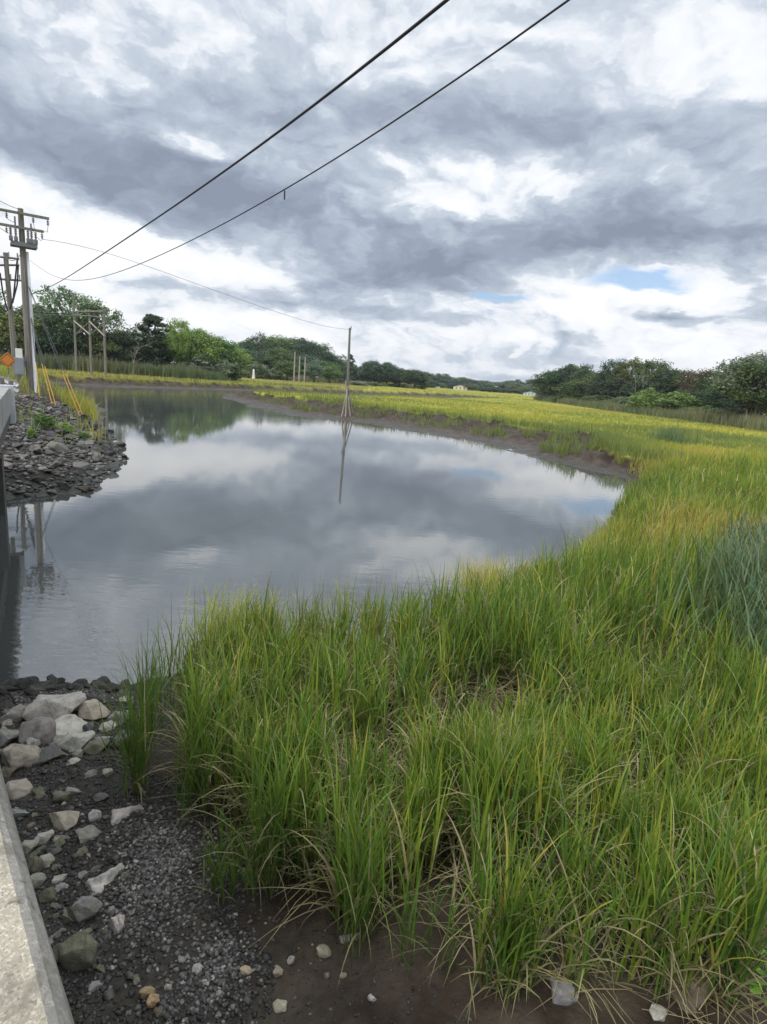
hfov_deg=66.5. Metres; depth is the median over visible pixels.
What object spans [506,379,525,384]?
shrub
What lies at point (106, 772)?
rock
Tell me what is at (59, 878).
rock
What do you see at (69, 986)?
dark gravel
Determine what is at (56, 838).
rock
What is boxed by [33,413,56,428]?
weed clump
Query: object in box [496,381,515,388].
leafy tree
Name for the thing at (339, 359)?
leafy tree
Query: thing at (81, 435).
weed clump
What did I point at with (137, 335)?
leafy tree
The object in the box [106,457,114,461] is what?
rock
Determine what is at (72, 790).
rock
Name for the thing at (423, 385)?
shrub
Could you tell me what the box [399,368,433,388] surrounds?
leafy tree
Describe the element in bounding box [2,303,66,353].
leafy tree
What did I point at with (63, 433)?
rock
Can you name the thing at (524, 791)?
cordgrass
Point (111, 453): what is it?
rock
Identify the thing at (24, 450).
rock
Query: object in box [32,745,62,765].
rock
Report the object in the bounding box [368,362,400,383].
leafy tree
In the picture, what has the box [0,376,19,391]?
guard rail
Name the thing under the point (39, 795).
rock
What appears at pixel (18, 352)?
road sign
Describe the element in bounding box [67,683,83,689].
rock
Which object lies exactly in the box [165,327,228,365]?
leafy tree
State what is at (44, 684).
rock
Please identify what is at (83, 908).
rock
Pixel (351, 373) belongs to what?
cedar tree
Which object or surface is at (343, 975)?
pebble
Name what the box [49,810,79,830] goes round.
rock
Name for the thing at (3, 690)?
rock
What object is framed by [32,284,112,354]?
leafy tree
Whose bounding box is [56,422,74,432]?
weed clump
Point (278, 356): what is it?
leafy tree
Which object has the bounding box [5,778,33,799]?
rock
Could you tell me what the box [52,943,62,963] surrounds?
rock
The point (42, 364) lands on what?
guy wire
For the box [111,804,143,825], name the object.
rock
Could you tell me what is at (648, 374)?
leafy tree
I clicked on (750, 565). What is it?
reeds
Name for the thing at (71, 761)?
rock
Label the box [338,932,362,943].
rock
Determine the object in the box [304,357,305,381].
bare pole
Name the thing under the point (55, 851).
rock
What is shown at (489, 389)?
leafy tree
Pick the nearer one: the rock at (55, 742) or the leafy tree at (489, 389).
the rock at (55, 742)
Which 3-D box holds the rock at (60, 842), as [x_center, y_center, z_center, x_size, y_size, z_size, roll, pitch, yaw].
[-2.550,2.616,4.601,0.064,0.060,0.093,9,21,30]
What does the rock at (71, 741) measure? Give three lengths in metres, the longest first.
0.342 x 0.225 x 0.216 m
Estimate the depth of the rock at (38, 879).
4.19 m
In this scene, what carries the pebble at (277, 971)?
on the ground at (382, 959)
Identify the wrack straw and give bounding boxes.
[295,654,765,1023]
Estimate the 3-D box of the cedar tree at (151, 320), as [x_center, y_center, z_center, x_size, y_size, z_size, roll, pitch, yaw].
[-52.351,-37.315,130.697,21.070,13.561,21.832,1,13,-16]
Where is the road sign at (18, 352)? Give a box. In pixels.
[15,348,22,385]
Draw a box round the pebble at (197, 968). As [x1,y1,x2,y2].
[192,963,202,973]
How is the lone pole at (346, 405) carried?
on the ground at (382, 959)
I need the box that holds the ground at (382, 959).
[0,353,766,1023]
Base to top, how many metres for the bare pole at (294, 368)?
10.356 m
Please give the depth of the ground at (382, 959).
3.90 m
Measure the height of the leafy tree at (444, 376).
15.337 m
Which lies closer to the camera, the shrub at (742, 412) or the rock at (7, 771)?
the rock at (7, 771)
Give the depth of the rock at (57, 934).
3.73 m
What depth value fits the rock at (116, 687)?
7.16 m
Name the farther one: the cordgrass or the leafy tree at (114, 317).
the leafy tree at (114, 317)
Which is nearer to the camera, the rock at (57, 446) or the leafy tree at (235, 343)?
the rock at (57, 446)
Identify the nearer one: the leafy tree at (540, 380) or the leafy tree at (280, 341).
the leafy tree at (540, 380)
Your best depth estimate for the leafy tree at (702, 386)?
137.90 m
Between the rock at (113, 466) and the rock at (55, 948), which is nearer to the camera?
the rock at (55, 948)
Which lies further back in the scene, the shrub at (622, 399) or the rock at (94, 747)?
the shrub at (622, 399)
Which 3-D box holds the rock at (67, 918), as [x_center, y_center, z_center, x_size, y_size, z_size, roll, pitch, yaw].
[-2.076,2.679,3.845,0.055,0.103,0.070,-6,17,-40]
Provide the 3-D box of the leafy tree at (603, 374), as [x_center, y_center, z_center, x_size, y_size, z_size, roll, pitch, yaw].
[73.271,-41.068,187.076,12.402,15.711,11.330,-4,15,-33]
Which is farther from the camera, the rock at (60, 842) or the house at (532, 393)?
the house at (532, 393)
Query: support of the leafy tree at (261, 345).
on the ground at (382, 959)
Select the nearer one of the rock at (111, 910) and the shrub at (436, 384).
the rock at (111, 910)
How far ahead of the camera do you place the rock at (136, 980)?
3.46 m
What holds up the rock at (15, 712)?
on the ground at (382, 959)
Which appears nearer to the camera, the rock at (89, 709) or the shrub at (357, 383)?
the rock at (89, 709)
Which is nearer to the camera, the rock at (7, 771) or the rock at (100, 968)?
the rock at (100, 968)
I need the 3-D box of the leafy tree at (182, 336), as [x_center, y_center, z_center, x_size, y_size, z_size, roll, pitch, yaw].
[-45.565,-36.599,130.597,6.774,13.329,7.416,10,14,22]
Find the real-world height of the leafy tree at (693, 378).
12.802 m
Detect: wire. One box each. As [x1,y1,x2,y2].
[1,309,86,316]
[2,306,73,313]
[28,286,78,414]
[29,287,82,413]
[30,319,51,402]
[31,318,55,404]
[32,329,38,392]
[42,239,339,328]
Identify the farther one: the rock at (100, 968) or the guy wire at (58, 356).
the guy wire at (58, 356)
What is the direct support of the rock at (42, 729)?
on the ground at (382, 959)
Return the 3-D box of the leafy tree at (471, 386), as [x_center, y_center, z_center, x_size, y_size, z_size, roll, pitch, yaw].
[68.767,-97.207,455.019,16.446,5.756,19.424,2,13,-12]
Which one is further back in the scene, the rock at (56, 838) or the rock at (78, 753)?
the rock at (78, 753)
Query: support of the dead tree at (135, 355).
on the ground at (382, 959)
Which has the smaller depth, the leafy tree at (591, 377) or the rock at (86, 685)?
the rock at (86, 685)
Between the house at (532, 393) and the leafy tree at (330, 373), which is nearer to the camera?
the leafy tree at (330, 373)
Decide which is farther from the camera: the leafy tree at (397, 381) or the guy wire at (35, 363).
the leafy tree at (397, 381)
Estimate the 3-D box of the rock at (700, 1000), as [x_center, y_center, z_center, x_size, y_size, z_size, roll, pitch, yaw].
[1.839,2.890,3.533,0.282,0.255,0.241,7,9,19]
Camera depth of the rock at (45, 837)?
4.64 m
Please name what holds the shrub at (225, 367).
on the ground at (382, 959)
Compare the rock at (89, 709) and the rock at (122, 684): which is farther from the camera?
the rock at (122, 684)
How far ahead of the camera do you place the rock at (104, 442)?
25.96 m
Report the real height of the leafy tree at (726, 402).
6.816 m
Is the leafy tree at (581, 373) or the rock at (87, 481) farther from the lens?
the leafy tree at (581, 373)
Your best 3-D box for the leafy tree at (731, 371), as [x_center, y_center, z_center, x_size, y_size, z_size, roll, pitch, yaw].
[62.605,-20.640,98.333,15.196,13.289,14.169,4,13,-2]
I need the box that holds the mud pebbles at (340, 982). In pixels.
[191,847,471,1023]
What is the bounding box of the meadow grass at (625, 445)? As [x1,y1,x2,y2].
[0,366,766,468]
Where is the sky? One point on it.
(593, 190)
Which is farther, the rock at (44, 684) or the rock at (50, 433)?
the rock at (50, 433)
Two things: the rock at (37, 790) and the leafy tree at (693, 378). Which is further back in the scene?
the leafy tree at (693, 378)
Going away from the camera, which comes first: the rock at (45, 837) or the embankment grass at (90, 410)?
the rock at (45, 837)
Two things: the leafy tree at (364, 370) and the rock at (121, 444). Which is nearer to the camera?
the rock at (121, 444)
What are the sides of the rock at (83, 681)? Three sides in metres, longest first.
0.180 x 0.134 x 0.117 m
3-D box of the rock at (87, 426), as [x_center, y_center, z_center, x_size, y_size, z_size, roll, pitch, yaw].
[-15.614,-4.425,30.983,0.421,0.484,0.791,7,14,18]
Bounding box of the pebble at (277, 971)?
[273,966,282,977]
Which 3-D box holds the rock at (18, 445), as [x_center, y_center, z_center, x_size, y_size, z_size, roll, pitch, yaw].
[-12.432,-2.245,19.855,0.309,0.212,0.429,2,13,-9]
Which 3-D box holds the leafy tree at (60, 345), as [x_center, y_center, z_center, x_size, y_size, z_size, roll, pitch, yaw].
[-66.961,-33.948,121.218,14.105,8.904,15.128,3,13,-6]
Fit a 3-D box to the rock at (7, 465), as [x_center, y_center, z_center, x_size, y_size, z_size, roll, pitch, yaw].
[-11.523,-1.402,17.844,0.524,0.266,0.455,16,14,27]
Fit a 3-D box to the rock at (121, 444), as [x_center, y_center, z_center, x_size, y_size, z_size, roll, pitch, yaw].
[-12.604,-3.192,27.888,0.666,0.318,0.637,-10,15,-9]
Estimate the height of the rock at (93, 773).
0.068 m
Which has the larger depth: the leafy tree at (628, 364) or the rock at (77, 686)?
the leafy tree at (628, 364)
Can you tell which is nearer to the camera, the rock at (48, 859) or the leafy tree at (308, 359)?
the rock at (48, 859)
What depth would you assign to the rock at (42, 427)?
24.67 m
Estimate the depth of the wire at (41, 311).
108.19 m
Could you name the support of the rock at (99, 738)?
on the ground at (382, 959)
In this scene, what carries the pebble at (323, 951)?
on the ground at (382, 959)
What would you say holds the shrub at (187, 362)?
on the ground at (382, 959)
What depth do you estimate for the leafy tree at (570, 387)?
198.79 m
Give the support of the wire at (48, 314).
attached to the pole frame
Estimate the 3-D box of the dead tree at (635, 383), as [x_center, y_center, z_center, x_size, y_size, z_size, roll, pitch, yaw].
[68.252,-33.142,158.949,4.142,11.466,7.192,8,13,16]
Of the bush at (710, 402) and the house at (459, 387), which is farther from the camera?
the house at (459, 387)
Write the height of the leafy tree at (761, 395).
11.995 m
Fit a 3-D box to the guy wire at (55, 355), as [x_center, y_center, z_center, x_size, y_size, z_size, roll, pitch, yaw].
[-20.832,-10.112,37.008,3.120,7.847,0.056,5,13,5]
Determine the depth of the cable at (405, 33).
6.62 m
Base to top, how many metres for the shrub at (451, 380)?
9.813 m
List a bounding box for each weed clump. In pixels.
[26,427,35,437]
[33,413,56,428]
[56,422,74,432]
[77,432,89,439]
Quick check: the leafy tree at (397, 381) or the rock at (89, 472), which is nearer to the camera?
the rock at (89, 472)
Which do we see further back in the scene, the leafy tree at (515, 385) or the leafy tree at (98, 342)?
the leafy tree at (515, 385)
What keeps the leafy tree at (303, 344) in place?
on the ground at (382, 959)
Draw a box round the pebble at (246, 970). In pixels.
[239,965,251,975]
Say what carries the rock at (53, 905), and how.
on the ground at (382, 959)
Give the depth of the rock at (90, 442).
24.93 m
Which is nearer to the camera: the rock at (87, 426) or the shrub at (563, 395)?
the rock at (87, 426)
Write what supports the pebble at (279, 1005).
on the ground at (382, 959)
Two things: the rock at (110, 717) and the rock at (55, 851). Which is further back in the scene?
the rock at (110, 717)
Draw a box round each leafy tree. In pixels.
[0,289,22,347]
[0,310,50,354]
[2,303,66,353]
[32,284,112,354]
[35,325,98,359]
[61,298,132,357]
[68,331,130,361]
[95,329,146,362]
[119,327,156,359]
[140,335,173,365]
[162,317,194,365]
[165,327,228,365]
[194,335,237,368]
[230,346,254,379]
[233,340,258,349]
[236,345,253,352]
[239,331,279,373]
[243,352,267,372]
[248,349,275,368]
[261,346,295,370]
[262,334,302,353]
[273,360,306,380]
[286,337,322,356]
[289,348,310,376]
[292,355,324,376]
[300,359,324,382]
[303,340,331,353]
[306,342,338,376]
[317,360,341,370]
[319,366,344,382]
[328,365,353,378]
[334,354,350,368]
[341,378,375,381]
[349,367,368,380]
[357,359,385,381]
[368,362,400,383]
[383,368,412,386]
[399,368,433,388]
[429,375,447,382]
[436,373,453,378]
[443,383,467,386]
[457,379,483,384]
[463,383,482,390]
[475,384,494,390]
[477,380,496,385]
[478,387,498,391]
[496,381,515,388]
[502,388,518,392]
[505,383,528,393]
[529,369,568,395]
[545,363,594,393]
[550,379,591,397]
[569,363,594,390]
[578,369,611,398]
[581,380,632,399]
[595,359,630,390]
[603,378,667,408]
[608,356,652,386]
[626,358,673,407]
[653,368,685,397]
[667,368,695,391]
[673,368,719,395]
[676,389,710,405]
[690,375,722,393]
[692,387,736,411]
[706,360,766,413]
[707,363,759,406]
[708,350,766,416]
[717,397,766,415]
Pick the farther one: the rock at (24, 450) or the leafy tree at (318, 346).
the leafy tree at (318, 346)
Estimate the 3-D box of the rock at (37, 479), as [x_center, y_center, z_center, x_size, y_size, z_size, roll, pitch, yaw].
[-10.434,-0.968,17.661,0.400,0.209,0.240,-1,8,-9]
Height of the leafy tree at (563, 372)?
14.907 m
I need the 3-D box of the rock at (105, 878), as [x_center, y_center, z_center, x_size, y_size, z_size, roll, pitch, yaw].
[-2.042,2.687,4.263,0.219,0.175,0.339,8,13,15]
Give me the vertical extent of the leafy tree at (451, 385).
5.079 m
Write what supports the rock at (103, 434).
on the ground at (382, 959)
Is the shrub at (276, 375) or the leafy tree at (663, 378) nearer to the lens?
the leafy tree at (663, 378)
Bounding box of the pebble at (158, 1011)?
[153,1006,164,1018]
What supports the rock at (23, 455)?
on the ground at (382, 959)
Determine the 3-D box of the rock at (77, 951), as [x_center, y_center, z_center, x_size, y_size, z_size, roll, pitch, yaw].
[-1.853,2.708,3.584,0.230,0.265,0.179,3,13,-4]
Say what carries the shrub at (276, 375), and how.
on the ground at (382, 959)
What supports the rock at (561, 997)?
on the ground at (382, 959)
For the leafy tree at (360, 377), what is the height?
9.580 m
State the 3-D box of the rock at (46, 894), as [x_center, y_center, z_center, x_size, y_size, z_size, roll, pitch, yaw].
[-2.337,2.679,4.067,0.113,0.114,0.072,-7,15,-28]
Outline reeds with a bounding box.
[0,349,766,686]
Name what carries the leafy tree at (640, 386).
on the ground at (382, 959)
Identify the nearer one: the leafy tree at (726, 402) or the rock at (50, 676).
the rock at (50, 676)
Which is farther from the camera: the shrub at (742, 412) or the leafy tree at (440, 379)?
the leafy tree at (440, 379)
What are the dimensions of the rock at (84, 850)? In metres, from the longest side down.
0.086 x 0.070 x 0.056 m
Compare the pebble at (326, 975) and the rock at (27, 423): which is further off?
the rock at (27, 423)
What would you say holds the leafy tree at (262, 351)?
on the ground at (382, 959)
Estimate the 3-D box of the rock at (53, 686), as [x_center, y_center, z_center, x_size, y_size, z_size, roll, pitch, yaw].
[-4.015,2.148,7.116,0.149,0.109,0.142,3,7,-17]
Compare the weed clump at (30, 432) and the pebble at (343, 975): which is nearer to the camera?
the pebble at (343, 975)
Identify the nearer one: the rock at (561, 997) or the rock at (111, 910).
the rock at (561, 997)
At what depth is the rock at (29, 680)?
7.18 m
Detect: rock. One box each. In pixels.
[0,678,17,686]
[0,686,8,694]
[0,704,25,723]
[0,728,19,745]
[1,743,40,768]
[1,766,18,777]
[2,719,12,726]
[4,461,12,469]
[5,685,19,691]
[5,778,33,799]
[12,808,29,817]
[13,442,22,447]
[17,453,27,457]
[17,676,38,689]
[18,716,55,744]
[19,448,28,453]
[21,691,86,720]
[21,838,39,853]
[24,421,35,427]
[24,684,43,695]
[26,737,40,745]
[27,845,45,857]
[27,856,41,874]
[30,444,42,453]
[30,872,45,888]
[31,476,44,482]
[31,786,45,794]
[31,812,37,817]
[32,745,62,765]
[34,829,53,844]
[35,424,47,429]
[35,792,45,798]
[38,887,56,903]
[40,679,57,689]
[40,853,54,867]
[44,430,55,436]
[44,450,54,454]
[46,441,69,452]
[46,674,57,681]
[46,683,59,690]
[48,463,58,468]
[49,740,59,745]
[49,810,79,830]
[49,847,62,855]
[49,928,65,943]
[50,903,57,908]
[51,864,58,869]
[51,874,67,883]
[52,790,72,802]
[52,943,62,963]
[53,714,87,740]
[53,835,69,842]
[53,838,65,847]
[54,430,65,436]
[55,883,68,892]
[57,482,69,489]
[58,677,65,682]
[58,730,95,751]
[58,930,97,971]
[61,682,68,688]
[62,910,72,923]
[64,435,75,442]
[65,787,81,794]
[66,757,80,765]
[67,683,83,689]
[69,896,102,921]
[70,467,85,475]
[72,461,90,470]
[72,749,83,757]
[73,450,87,455]
[73,678,87,684]
[75,825,101,843]
[76,846,87,856]
[77,441,85,447]
[77,699,109,719]
[77,870,87,879]
[82,424,94,428]
[82,721,93,731]
[83,478,91,485]
[83,738,109,754]
[84,440,93,445]
[84,683,91,688]
[84,769,97,776]
[85,863,123,892]
[86,470,98,475]
[88,809,101,822]
[88,980,99,991]
[89,865,100,872]
[91,447,102,453]
[91,681,106,689]
[91,736,112,740]
[92,452,100,461]
[92,793,108,802]
[95,431,107,437]
[96,676,110,682]
[96,964,104,972]
[99,440,110,445]
[99,466,109,470]
[99,720,116,731]
[101,444,112,451]
[102,768,113,776]
[104,933,110,940]
[105,451,116,455]
[105,684,119,692]
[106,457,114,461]
[106,462,118,471]
[107,711,130,724]
[107,905,115,917]
[107,914,124,933]
[111,729,136,748]
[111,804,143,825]
[114,442,125,446]
[120,680,130,687]
[133,977,139,984]
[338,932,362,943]
[549,978,578,1005]
[649,1004,667,1021]
[666,960,716,1013]
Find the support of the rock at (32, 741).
on the ground at (382, 959)
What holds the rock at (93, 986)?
on the ground at (382, 959)
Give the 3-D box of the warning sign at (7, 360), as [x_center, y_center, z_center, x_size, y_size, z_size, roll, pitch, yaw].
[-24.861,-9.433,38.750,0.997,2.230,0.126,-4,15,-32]
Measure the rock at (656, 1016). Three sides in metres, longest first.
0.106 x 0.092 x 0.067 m
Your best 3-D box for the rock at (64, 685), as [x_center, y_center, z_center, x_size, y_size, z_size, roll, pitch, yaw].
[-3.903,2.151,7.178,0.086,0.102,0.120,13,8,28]
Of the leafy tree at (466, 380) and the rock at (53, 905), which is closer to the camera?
the rock at (53, 905)
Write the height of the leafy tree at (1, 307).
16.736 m
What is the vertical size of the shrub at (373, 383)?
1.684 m
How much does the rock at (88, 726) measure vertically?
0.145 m
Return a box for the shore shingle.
[9,688,135,705]
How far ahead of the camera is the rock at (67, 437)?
24.37 m
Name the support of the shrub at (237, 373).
on the ground at (382, 959)
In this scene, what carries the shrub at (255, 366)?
on the ground at (382, 959)
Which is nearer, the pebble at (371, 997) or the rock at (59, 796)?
the pebble at (371, 997)
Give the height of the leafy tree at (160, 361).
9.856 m
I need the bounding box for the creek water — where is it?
[0,383,635,684]
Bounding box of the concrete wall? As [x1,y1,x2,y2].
[0,766,73,1023]
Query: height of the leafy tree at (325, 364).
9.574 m
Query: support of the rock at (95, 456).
on the ground at (382, 959)
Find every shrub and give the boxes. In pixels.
[173,359,200,367]
[191,352,237,373]
[223,361,249,380]
[244,361,269,378]
[261,368,283,379]
[349,381,370,385]
[366,382,387,385]
[412,381,432,388]
[425,380,442,387]
[445,378,459,387]
[461,381,478,389]
[495,382,508,392]
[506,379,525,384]
[518,387,543,394]
[549,394,582,400]
[576,394,615,402]
[605,396,634,407]
[626,391,705,410]
[628,387,666,408]
[684,405,734,415]
[718,407,766,418]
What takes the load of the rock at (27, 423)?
on the ground at (382, 959)
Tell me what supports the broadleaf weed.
on the ground at (382, 959)
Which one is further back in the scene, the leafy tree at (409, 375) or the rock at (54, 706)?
the leafy tree at (409, 375)
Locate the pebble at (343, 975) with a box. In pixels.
[339,972,346,978]
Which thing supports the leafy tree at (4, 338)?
on the ground at (382, 959)
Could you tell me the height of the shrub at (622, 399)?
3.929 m
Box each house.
[453,385,467,389]
[523,391,536,395]
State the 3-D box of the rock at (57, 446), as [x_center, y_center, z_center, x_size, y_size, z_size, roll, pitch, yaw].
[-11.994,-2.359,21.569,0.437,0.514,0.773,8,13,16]
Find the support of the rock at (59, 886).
on the ground at (382, 959)
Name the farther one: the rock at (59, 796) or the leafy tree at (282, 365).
the leafy tree at (282, 365)
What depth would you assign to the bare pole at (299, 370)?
204.04 m
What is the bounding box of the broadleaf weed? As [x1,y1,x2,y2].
[747,949,766,1015]
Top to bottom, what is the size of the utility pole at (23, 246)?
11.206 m
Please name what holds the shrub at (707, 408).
on the ground at (382, 959)
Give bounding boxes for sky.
[0,0,766,382]
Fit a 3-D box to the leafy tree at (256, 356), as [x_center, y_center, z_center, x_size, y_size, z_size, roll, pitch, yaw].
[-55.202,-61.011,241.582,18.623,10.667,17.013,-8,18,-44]
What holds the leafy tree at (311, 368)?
on the ground at (382, 959)
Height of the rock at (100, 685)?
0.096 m
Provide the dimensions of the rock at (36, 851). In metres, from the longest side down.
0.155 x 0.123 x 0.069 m
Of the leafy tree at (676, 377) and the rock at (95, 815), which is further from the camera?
the leafy tree at (676, 377)
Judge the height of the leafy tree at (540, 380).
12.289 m
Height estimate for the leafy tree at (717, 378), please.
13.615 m
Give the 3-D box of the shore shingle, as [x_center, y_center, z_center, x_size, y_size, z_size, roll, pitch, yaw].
[-3.715,2.218,6.978,1.519,0.095,0.423,2,13,-9]
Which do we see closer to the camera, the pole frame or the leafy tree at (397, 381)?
the pole frame
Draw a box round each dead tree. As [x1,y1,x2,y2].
[128,335,151,375]
[628,372,642,394]
[642,365,660,390]
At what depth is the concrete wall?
1.01 m
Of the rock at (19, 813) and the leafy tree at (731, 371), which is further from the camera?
the leafy tree at (731, 371)
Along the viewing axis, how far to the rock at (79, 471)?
19.32 m
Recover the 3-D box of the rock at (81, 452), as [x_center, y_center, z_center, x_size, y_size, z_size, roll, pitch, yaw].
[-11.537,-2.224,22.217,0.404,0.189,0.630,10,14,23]
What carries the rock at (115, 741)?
on the ground at (382, 959)
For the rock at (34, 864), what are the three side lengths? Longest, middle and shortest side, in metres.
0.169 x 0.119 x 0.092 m
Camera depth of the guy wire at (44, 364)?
36.87 m
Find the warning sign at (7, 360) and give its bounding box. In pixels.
[0,353,14,378]
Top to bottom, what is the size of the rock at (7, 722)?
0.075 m
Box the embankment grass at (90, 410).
[0,364,105,449]
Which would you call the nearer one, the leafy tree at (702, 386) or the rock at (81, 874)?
the rock at (81, 874)
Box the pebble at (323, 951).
[316,944,330,958]
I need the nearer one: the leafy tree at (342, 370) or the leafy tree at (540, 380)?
the leafy tree at (540, 380)
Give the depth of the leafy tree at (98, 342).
121.94 m
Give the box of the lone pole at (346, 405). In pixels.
[341,326,352,416]
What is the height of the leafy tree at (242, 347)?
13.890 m
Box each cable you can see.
[30,0,449,294]
[31,0,569,280]
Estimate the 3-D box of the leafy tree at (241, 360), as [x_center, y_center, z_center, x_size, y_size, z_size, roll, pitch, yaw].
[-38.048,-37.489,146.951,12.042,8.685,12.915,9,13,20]
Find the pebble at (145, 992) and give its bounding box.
[139,986,155,998]
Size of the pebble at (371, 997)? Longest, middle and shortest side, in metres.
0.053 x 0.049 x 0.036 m
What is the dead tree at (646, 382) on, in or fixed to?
on the ground at (382, 959)
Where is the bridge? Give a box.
[0,385,15,514]
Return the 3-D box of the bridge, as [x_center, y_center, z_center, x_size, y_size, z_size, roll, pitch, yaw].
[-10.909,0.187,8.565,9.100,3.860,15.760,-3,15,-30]
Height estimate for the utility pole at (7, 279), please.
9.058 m
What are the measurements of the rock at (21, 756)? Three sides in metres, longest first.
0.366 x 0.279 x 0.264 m
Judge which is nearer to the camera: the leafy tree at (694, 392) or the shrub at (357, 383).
the leafy tree at (694, 392)
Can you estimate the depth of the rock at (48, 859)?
4.41 m
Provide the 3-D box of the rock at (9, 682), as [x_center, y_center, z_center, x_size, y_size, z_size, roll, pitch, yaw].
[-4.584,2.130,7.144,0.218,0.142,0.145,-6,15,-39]
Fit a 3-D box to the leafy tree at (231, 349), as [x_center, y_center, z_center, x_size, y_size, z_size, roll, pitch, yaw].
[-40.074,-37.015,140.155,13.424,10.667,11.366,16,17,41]
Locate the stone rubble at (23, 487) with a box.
[0,393,128,496]
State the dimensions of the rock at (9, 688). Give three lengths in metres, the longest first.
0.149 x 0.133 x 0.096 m
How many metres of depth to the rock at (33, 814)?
4.91 m
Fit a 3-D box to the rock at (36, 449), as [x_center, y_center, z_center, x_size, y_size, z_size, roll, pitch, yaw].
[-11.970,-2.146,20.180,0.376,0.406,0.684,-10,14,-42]
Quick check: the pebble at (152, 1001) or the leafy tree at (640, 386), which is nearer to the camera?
the pebble at (152, 1001)
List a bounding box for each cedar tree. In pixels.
[107,314,194,367]
[339,354,359,382]
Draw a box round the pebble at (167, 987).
[164,983,171,990]
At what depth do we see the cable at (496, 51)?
6.89 m
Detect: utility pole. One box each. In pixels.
[0,208,48,392]
[0,252,20,380]
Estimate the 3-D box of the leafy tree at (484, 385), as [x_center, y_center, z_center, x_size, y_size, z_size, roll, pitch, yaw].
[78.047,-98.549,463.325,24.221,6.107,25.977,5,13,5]
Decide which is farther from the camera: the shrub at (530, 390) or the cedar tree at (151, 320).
the shrub at (530, 390)
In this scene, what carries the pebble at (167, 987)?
on the ground at (382, 959)
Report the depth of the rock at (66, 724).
6.27 m
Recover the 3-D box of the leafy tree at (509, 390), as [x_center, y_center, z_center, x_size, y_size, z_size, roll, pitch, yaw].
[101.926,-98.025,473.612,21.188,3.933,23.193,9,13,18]
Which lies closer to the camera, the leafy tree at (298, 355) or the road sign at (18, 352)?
the road sign at (18, 352)
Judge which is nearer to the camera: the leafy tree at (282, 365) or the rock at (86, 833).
the rock at (86, 833)
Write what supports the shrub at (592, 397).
on the ground at (382, 959)
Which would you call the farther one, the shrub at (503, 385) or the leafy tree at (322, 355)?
the shrub at (503, 385)
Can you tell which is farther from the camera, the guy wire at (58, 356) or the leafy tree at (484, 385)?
the leafy tree at (484, 385)
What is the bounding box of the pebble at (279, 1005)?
[272,999,286,1013]
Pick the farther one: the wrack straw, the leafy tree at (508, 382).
the leafy tree at (508, 382)
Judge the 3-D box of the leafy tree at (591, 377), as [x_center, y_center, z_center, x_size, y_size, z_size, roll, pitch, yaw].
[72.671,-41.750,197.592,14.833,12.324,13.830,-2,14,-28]
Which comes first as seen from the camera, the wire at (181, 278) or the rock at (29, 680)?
the rock at (29, 680)
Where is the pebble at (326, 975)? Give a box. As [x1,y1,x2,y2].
[323,972,328,978]
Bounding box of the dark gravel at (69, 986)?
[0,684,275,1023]
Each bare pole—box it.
[293,352,295,381]
[298,356,299,380]
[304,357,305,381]
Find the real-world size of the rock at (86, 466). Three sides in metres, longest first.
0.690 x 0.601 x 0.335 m
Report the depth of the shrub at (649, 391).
140.82 m
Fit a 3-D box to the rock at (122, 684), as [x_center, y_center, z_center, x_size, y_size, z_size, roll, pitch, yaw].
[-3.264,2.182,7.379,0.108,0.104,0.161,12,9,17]
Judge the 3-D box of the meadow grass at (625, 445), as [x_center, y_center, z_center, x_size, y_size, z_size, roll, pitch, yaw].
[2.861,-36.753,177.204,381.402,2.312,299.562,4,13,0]
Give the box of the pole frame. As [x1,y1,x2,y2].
[72,294,106,374]
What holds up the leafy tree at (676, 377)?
on the ground at (382, 959)
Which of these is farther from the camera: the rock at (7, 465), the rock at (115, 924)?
the rock at (7, 465)
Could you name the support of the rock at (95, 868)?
on the ground at (382, 959)
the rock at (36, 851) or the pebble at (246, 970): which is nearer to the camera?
the pebble at (246, 970)
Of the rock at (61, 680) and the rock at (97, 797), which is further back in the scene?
the rock at (61, 680)
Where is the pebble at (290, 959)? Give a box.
[287,955,294,964]
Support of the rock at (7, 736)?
on the ground at (382, 959)
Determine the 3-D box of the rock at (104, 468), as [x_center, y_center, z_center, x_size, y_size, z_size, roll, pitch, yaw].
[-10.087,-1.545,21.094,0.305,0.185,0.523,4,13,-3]
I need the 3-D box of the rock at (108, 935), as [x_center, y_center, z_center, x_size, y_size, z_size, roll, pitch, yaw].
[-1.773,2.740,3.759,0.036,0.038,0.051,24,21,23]
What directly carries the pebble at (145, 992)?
on the ground at (382, 959)
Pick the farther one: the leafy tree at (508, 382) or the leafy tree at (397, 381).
the leafy tree at (508, 382)
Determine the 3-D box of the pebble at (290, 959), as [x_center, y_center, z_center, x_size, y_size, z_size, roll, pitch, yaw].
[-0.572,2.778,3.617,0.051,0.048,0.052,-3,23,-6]
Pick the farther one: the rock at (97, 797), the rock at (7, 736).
the rock at (7, 736)
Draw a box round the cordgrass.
[90,447,766,1023]
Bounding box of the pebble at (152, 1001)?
[146,993,158,1009]
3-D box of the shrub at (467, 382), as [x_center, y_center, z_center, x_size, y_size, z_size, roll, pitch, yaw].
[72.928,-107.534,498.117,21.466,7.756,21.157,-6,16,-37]
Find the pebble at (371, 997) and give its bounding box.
[367,993,376,1001]

